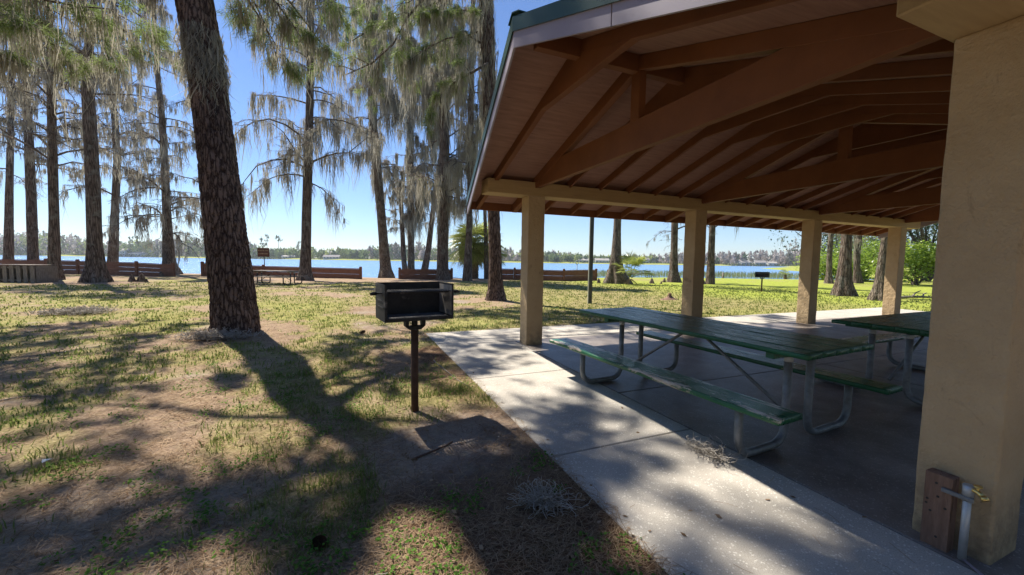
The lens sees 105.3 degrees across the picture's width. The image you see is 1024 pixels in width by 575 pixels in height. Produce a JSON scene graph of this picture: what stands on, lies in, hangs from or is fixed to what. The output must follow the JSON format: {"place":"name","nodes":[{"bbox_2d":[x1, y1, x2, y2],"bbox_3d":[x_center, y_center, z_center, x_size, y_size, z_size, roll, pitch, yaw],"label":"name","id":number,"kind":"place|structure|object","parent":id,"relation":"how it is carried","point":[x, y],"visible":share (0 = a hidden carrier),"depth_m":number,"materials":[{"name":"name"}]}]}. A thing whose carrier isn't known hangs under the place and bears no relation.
{"place":"outdoors","nodes":[
{"label":"outdoors","id":0,"kind":"place"},
{"bbox_2d":[0,255,872,279],"bbox_3d":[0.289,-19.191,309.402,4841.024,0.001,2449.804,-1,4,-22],"label":"lake water","id":1,"kind":"structure","parent":0,"point":[370,269],"depth_m":128.59,"materials":[{"name":"blue liquid"}]},
{"bbox_2d":[382,159,424,269],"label":"cypress tree","id":2,"kind":"object","parent":1,"relation":"in","point":[395,228],"visible":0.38,"depth_m":42.74,"materials":[{"name":"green plant"}]},
{"bbox_2d":[384,0,437,269],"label":"cypress tree","id":3,"kind":"object","parent":1,"relation":"in","point":[411,141],"visible":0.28,"depth_m":42.74,"materials":[{"name":"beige plant"}]},
{"bbox_2d":[400,102,463,268],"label":"cypress tree","id":4,"kind":"object","parent":1,"relation":"on","point":[426,261],"visible":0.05,"depth_m":41.72,"materials":[{"name":"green plant"}]},
{"bbox_2d":[0,254,932,574],"bbox_3d":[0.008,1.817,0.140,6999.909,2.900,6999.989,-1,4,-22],"label":"ground","id":5,"kind":"structure","parent":0,"point":[442,456],"depth_m":3.61,"materials":[{"name":"green plant"}]},
{"bbox_2d":[0,264,58,282],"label":"slatted crate","id":6,"kind":"object","parent":5,"relation":"on","point":[12,273],"visible":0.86,"depth_m":20.52,"materials":[{"name":"grey wood"}]},
{"bbox_2d":[0,395,60,400],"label":"stick","id":7,"kind":"object","parent":5,"relation":"on","point":[25,396],"visible":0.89,"depth_m":4.12,"materials":[{"name":"brown wood"}]},
{"bbox_2d":[0,15,69,258],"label":"cypress tree","id":8,"kind":"object","parent":5,"relation":"on","point":[8,242],"visible":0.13,"depth_m":33.81,"materials":[{"name":"brown plant"}]},
{"bbox_2d":[0,11,107,259],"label":"cypress tree","id":9,"kind":"object","parent":5,"relation":"on","point":[30,169],"visible":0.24,"depth_m":32.72,"materials":[{"name":"brown plant"}]},
{"bbox_2d":[0,0,141,279],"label":"cypress tree","id":10,"kind":"object","parent":5,"relation":"on","point":[52,139],"visible":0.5,"depth_m":22.98,"materials":[{"name":"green plant"}]},
{"bbox_2d":[22,304,122,316],"bbox_3d":[-10.986,0.552,9.794,1.976,0.238,1.214,-1,4,-22],"label":"moss clump","id":11,"kind":"object","parent":5,"relation":"on","point":[80,310],"visible":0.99,"depth_m":9.66,"materials":[{"name":"grey plant"}]},
{"bbox_2d":[0,258,175,275],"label":"plank wall","id":12,"kind":"structure","parent":5,"relation":"on","point":[130,268],"depth_m":29.45,"materials":[{"name":"brown wood"}]},
{"bbox_2d":[0,0,183,154],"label":"pine tree","id":13,"kind":"object","parent":5,"relation":"on","point":[99,22],"visible":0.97,"depth_m":9.37,"materials":[{"name":"green plant"}]},
{"bbox_2d":[0,0,187,282],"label":"cypress tree","id":14,"kind":"object","parent":5,"relation":"on","point":[95,270],"visible":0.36,"depth_m":21.34,"materials":[{"name":"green plant"}]},
{"bbox_2d":[44,2,174,266],"bbox_3d":[-37.286,-14.008,36.751,8.437,26.110,8.740,-1,4,-22],"label":"cypress tree","id":15,"kind":"object","parent":5,"relation":"on","point":[113,252],"visible":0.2,"depth_m":36.70,"materials":[{"name":"green plant"}]},
{"bbox_2d":[119,249,130,256],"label":"lake house","id":16,"kind":"structure","parent":5,"relation":"on","point":[124,253],"depth_m":442.77,"materials":[{"name":"white glass"}]},
{"bbox_2d":[128,274,135,281],"bbox_3d":[-21.912,-0.498,22.464,0.371,0.520,0.393,4,5,37],"label":"cypress knee","id":17,"kind":"object","parent":5,"relation":"on","point":[131,278],"visible":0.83,"depth_m":22.40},
{"bbox_2d":[127,252,147,256],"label":"lake house","id":18,"kind":"structure","parent":5,"relation":"on","point":[140,254],"depth_m":443.09,"materials":[{"name":"white glass"}]},
{"bbox_2d":[135,274,145,281],"bbox_3d":[-21.468,-0.510,22.499,0.445,0.560,0.404,2,4,15],"label":"cypress knee","id":19,"kind":"object","parent":5,"relation":"on","point":[141,278],"visible":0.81,"depth_m":22.47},
{"bbox_2d":[97,0,203,273],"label":"cypress tree","id":20,"kind":"object","parent":5,"relation":"on","point":[169,239],"visible":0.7,"depth_m":32.45,"materials":[{"name":"green plant"}]},
{"bbox_2d":[151,95,205,262],"bbox_3d":[-25.274,-11.693,31.110,5.608,22.106,5.194,-1,4,-22],"label":"cypress tree","id":21,"kind":"object","parent":5,"relation":"on","point":[184,135],"visible":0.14,"depth_m":30.36,"materials":[{"name":"green plant"}]},
{"bbox_2d":[170,327,269,341],"bbox_3d":[-5.307,0.819,7.035,1.658,0.240,0.631,0,4,-10],"label":"moss clump","id":22,"kind":"object","parent":5,"relation":"on","point":[214,335],"visible":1,"depth_m":6.95,"materials":[{"name":"grey plant"}]},
{"bbox_2d":[137,0,360,334],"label":"pine tree","id":23,"kind":"object","parent":5,"relation":"on","point":[231,289],"visible":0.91,"depth_m":7.51,"materials":[{"name":"brown plant"}]},
{"bbox_2d":[257,248,269,264],"bbox_3d":[-21.569,-2.077,33.946,0.960,2.721,0.094,0,4,-9],"label":"park sign","id":24,"kind":"object","parent":5,"relation":"on","point":[263,252],"visible":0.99,"depth_m":33.84,"materials":[{"name":"paint"}]},
{"bbox_2d":[253,270,307,284],"bbox_3d":[-13.487,-0.579,22.150,2.920,0.784,1.828,1,4,5],"label":"picnic table","id":25,"kind":"object","parent":5,"relation":"on","point":[261,276],"visible":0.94,"depth_m":22.05,"materials":[{"name":"brown wood"}]},
{"bbox_2d":[200,261,361,278],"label":"plank wall","id":26,"kind":"structure","parent":5,"relation":"on","point":[345,273],"depth_m":30.08,"materials":[{"name":"brown wood"}]},
{"bbox_2d":[281,255,296,258],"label":"lake house","id":27,"kind":"structure","parent":5,"relation":"on","point":[287,256],"depth_m":440.17,"materials":[{"name":"white glass"}]},
{"bbox_2d":[233,0,384,280],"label":"cypress tree","id":28,"kind":"object","parent":5,"relation":"on","point":[306,140],"visible":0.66,"depth_m":25.94,"materials":[{"name":"green plant"}]},
{"bbox_2d":[322,255,340,258],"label":"lake house","id":29,"kind":"structure","parent":5,"relation":"on","point":[331,256],"depth_m":440.43,"materials":[{"name":"grey"}]},
{"bbox_2d":[0,304,685,574],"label":"weeds","id":30,"kind":"object","parent":5,"relation":"on","point":[337,550],"visible":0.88,"depth_m":2.19,"materials":[{"name":"green plant"}]},
{"bbox_2d":[224,0,506,300],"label":"pine tree","id":31,"kind":"object","parent":5,"relation":"on","point":[439,17],"visible":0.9,"depth_m":14.08,"materials":[{"name":"green plant"}]},
{"bbox_2d":[333,0,424,277],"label":"cypress tree","id":32,"kind":"object","parent":5,"relation":"on","point":[360,159],"visible":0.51,"depth_m":33.66,"materials":[{"name":"green plant"}]},
{"bbox_2d":[370,282,459,411],"bbox_3d":[-0.966,0.657,3.878,0.876,1.405,0.404,-1,5,-30],"label":"park grill","id":33,"kind":"object","parent":5,"relation":"on","point":[405,303],"visible":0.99,"depth_m":3.90,"materials":[{"name":"metal"}]},
{"bbox_2d":[398,267,452,278],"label":"plank wall","id":34,"kind":"structure","parent":5,"relation":"on","point":[417,274],"depth_m":30.33,"materials":[{"name":"brown wood"}]},
{"bbox_2d":[412,441,452,459],"bbox_3d":[-0.615,1.286,3.087,0.044,0.025,0.411,4,5,40],"label":"stick","id":35,"kind":"object","parent":5,"relation":"on","point":[424,454],"visible":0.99,"depth_m":3.05,"materials":[{"name":"brown wood"}]},
{"bbox_2d":[385,0,504,279],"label":"cypress tree","id":36,"kind":"object","parent":5,"relation":"on","point":[421,181],"visible":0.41,"depth_m":29.62,"materials":[{"name":"green plant"}]},
{"bbox_2d":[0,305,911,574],"bbox_3d":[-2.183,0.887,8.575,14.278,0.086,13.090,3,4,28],"label":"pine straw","id":37,"kind":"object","parent":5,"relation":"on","point":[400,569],"visible":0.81,"depth_m":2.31,"materials":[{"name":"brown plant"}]},
{"bbox_2d":[310,535,326,548],"bbox_3d":[-0.999,1.320,2.020,0.088,0.070,0.070,-19,-2,18],"label":"pine cone","id":38,"kind":"object","parent":37,"relation":"on","point":[322,538],"visible":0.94,"depth_m":2.01,"materials":[{"name":"brown plant"}]},
{"bbox_2d":[433,360,466,385],"bbox_3d":[-0.844,1.139,5.236,0.050,0.029,1.461,-1,4,-29],"label":"stick","id":39,"kind":"object","parent":37,"relation":"on","point":[447,371],"visible":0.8,"depth_m":5.28,"materials":[{"name":"brown wood"}]},
{"bbox_2d":[506,472,593,518],"bbox_3d":[0.225,1.266,2.405,0.488,0.191,0.366,3,4,27],"label":"moss clump","id":40,"kind":"object","parent":37,"relation":"on","point":[536,497],"visible":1,"depth_m":2.41,"materials":[{"name":"grey plant"}]},
{"bbox_2d":[0,229,912,266],"bbox_3d":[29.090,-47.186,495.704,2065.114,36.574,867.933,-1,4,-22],"label":"woods","id":41,"kind":"object","parent":5,"relation":"on","point":[77,246],"visible":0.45,"depth_m":450.91,"materials":[{"name":"green plant"}]},
{"bbox_2d":[434,0,487,280],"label":"cypress tree","id":42,"kind":"object","parent":5,"relation":"on","point":[473,141],"visible":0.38,"depth_m":27.99,"materials":[{"name":"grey plant"}]},
{"bbox_2d":[448,219,507,278],"bbox_3d":[-3.304,-3.264,34.513,5.838,5.589,5.894,-1,4,-22],"label":"palm tree","id":43,"kind":"object","parent":5,"relation":"on","point":[478,248],"visible":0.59,"depth_m":33.27,"materials":[{"name":"green plant"}]},
{"bbox_2d":[474,127,488,278],"bbox_3d":[-1.910,-7.246,33.104,3.210,13.806,3.212,-1,4,-22],"label":"cypress tree","id":44,"kind":"object","parent":5,"relation":"on","point":[486,267],"visible":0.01,"depth_m":32.85,"materials":[{"name":"brown plant"}]},
{"bbox_2d":[482,251,509,266],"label":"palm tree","id":45,"kind":"object","parent":5,"relation":"on","point":[502,257],"visible":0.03,"depth_m":35.91,"materials":[{"name":"green plant"}]},
{"bbox_2d":[502,267,596,280],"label":"plank wall","id":46,"kind":"structure","parent":5,"relation":"on","point":[559,275],"depth_m":31.38,"materials":[{"name":"brown wood"}]},
{"bbox_2d":[578,258,588,262],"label":"lake house","id":47,"kind":"structure","parent":5,"relation":"on","point":[584,260],"depth_m":443.59,"materials":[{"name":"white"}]},
{"bbox_2d":[587,217,593,303],"bbox_3d":[2.920,-2.350,14.280,0.150,6.500,0.110,1,4,-1],"label":"utility pole","id":48,"kind":"object","parent":5,"relation":"on","point":[590,262],"visible":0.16,"depth_m":14.32,"materials":[{"name":"paint"}]},
{"bbox_2d":[594,258,609,262],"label":"lake house","id":49,"kind":"structure","parent":5,"relation":"on","point":[603,260],"depth_m":443.24,"materials":[{"name":"white glass"}]},
{"bbox_2d":[603,219,632,283],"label":"cypress tree","id":50,"kind":"object","parent":5,"relation":"on","point":[612,276],"visible":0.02,"depth_m":27.91,"materials":[{"name":"beige plant"}]},
{"bbox_2d":[612,250,655,284],"bbox_3d":[8.190,-0.776,26.973,3.240,3.796,2.844,-1,4,-22],"label":"palmetto","id":51,"kind":"object","parent":5,"relation":"on","point":[638,260],"visible":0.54,"depth_m":26.80,"materials":[{"name":"green plant"}]},
{"bbox_2d":[626,270,651,277],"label":"picnic table","id":52,"kind":"object","parent":5,"relation":"on","point":[639,273],"visible":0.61,"depth_m":41.92,"materials":[{"name":"wood"}]},
{"bbox_2d":[660,293,677,299],"bbox_3d":[6.587,0.406,16.322,1.022,0.380,0.611,-1,4,-22],"label":"tree stump","id":53,"kind":"object","parent":5,"relation":"on","point":[669,296],"visible":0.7,"depth_m":16.20,"materials":[{"name":"brown wood"}]},
{"bbox_2d":[646,223,716,282],"bbox_3d":[13.088,-9.776,31.564,6.074,19.300,6.737,0,4,-5],"label":"cypress tree","id":54,"kind":"object","parent":5,"relation":"on","point":[673,275],"visible":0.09,"depth_m":31.18,"materials":[{"name":"brown plant"}]},
{"bbox_2d":[571,269,820,278],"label":"reeds","id":55,"kind":"object","parent":5,"relation":"on","point":[718,274],"visible":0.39,"depth_m":52.26,"materials":[{"name":"green plant"}]},
{"bbox_2d":[426,307,978,574],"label":"walkway","id":56,"kind":"structure","parent":5,"relation":"on","point":[657,477],"depth_m":2.67,"materials":[{"name":"concrete"}]},
{"bbox_2d":[681,432,752,469],"bbox_3d":[1.547,1.228,3.008,0.334,0.185,0.540,-2,5,-34],"label":"moss clump","id":57,"kind":"object","parent":56,"relation":"on","point":[708,450],"visible":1,"depth_m":3.01,"materials":[{"name":"grey plant"}]},
{"bbox_2d":[962,559,983,574],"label":"ground pipe","id":58,"kind":"object","parent":56,"relation":"on","point":[972,566],"visible":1,"depth_m":1.94,"materials":[{"name":"white metal"}]},
{"bbox_2d":[705,225,738,283],"bbox_3d":[15.223,-9.344,28.614,4.944,18.902,5.022,3,4,24],"label":"cypress tree","id":59,"kind":"object","parent":5,"relation":"on","point":[710,275],"visible":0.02,"depth_m":29.01,"materials":[{"name":"brown plant"}]},
{"bbox_2d":[736,260,750,265],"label":"lake house","id":60,"kind":"structure","parent":5,"relation":"on","point":[746,262],"depth_m":443.65,"materials":[{"name":"white glass"}]},
{"bbox_2d":[752,260,766,265],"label":"lake house","id":61,"kind":"structure","parent":5,"relation":"on","point":[759,262],"depth_m":443.69,"materials":[{"name":"grey"}]},
{"bbox_2d":[755,272,771,290],"bbox_3d":[13.870,-0.260,21.674,0.876,1.208,0.404,4,5,37],"label":"park grill","id":62,"kind":"object","parent":5,"relation":"on","point":[762,274],"visible":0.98,"depth_m":21.72,"materials":[{"name":"black metal"}]},
{"bbox_2d":[766,261,776,265],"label":"lake house","id":63,"kind":"structure","parent":5,"relation":"on","point":[768,263],"depth_m":443.59,"materials":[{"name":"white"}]},
{"bbox_2d":[778,269,792,278],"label":"water plant","id":64,"kind":"object","parent":5,"relation":"on","point":[783,272],"visible":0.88,"depth_m":47.56,"materials":[{"name":"green plant"}]},
{"bbox_2d":[791,246,839,279],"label":"bush","id":65,"kind":"object","parent":5,"relation":"on","point":[822,264],"visible":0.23,"depth_m":41.25,"materials":[{"name":"green plant"}]},
{"bbox_2d":[785,233,868,283],"bbox_3d":[27.743,-8.684,33.302,4.479,17.533,6.156,-1,4,-22],"label":"cypress tree","id":66,"kind":"object","parent":5,"relation":"on","point":[828,279],"visible":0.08,"depth_m":33.04,"materials":[{"name":"beige plant"}]},
{"bbox_2d":[830,234,858,296],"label":"cypress tree","id":67,"kind":"object","parent":5,"relation":"on","point":[843,285],"visible":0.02,"depth_m":19.59,"materials":[{"name":"brown plant"}]},
{"bbox_2d":[819,236,879,280],"bbox_3d":[36.559,-3.078,40.851,6.976,5.421,9.681,5,5,44],"label":"bush","id":68,"kind":"object","parent":5,"relation":"on","point":[873,249],"visible":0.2,"depth_m":39.96,"materials":[{"name":"green plant"}]},
{"bbox_2d":[821,235,879,283],"bbox_3d":[30.812,-9.087,33.642,6.108,18.500,6.294,-1,4,-22],"label":"cypress tree","id":69,"kind":"object","parent":5,"relation":"on","point":[857,276],"depth_m":33.95,"materials":[{"name":"brown plant"}]},
{"bbox_2d":[770,225,933,272],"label":"oak tree","id":70,"kind":"object","parent":5,"relation":"on","point":[826,243],"visible":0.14,"depth_m":60.36,"materials":[{"name":"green plant"}]},
{"bbox_2d":[832,252,876,281],"bbox_3d":[33.837,-1.942,38.478,4.154,3.245,3.641,3,4,30],"label":"bush","id":71,"kind":"object","parent":5,"relation":"on","point":[863,265],"visible":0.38,"depth_m":37.89,"materials":[{"name":"green plant"}]},
{"bbox_2d":[866,237,887,300],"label":"cypress tree","id":72,"kind":"object","parent":5,"relation":"on","point":[876,291],"visible":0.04,"depth_m":17.11,"materials":[{"name":"beige plant"}]},
{"bbox_2d":[862,223,937,281],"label":"oak tree","id":73,"kind":"object","parent":5,"relation":"on","point":[925,236],"visible":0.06,"depth_m":41.11,"materials":[{"name":"green plant"}]},
{"bbox_2d":[865,239,936,284],"bbox_3d":[33.525,-2.009,32.475,4.849,4.131,7.014,-1,4,-22],"label":"bush","id":74,"kind":"object","parent":5,"relation":"on","point":[925,259],"visible":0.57,"depth_m":31.99,"materials":[{"name":"green plant"}]},
{"bbox_2d":[901,290,931,298],"bbox_3d":[18.786,0.342,18.284,2.011,0.444,0.542,1,4,0],"label":"dead branch","id":75,"kind":"object","parent":5,"relation":"on","point":[913,296],"visible":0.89,"depth_m":18.16,"materials":[{"name":"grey wood"}]},
{"bbox_2d":[0,0,937,260],"label":"sky","id":76,"kind":"structure","parent":0,"point":[562,234],"materials":[{"name":"blue"}]},
{"bbox_2d":[516,315,1023,574],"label":"pavilion floor","id":77,"kind":"structure","parent":0,"point":[862,460],"depth_m":3.91,"materials":[{"name":"concrete"}]},
{"bbox_2d":[549,307,902,456],"bbox_3d":[1.964,0.810,4.324,1.828,0.854,2.920,-1,4,-26],"label":"picnic table","id":78,"kind":"object","parent":77,"relation":"on","point":[787,346],"visible":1,"depth_m":3.57,"materials":[{"name":"green paint"}]},
{"bbox_2d":[466,0,1023,564],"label":"picnic shelter","id":79,"kind":"object","parent":77,"relation":"on","point":[894,122],"visible":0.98,"depth_m":3.80,"materials":[{"name":"beige paint"}]},
{"bbox_2d":[815,311,930,405],"bbox_3d":[5.347,0.821,4.895,2.920,0.854,1.828,-1,4,-24],"label":"picnic table","id":80,"kind":"object","parent":77,"relation":"on","point":[909,327],"visible":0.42,"depth_m":4.60,"materials":[{"name":"green paint"}]},
{"bbox_2d":[920,468,959,552],"bbox_3d":[2.301,1.204,2.104,0.075,0.420,0.107,-1,4,-22],"label":"wooden post","id":81,"kind":"object","parent":77,"relation":"on","point":[938,519],"visible":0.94,"depth_m":2.08,"materials":[{"name":"wood"}]},
{"bbox_2d":[941,483,989,560],"bbox_3d":[2.308,1.191,1.994,0.053,0.410,0.170,0,4,-15],"label":"standpipe","id":82,"kind":"object","parent":81,"relation":"attached to","point":[969,491],"visible":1,"depth_m":1.98,"materials":[{"name":"grey metal"}]}
]}

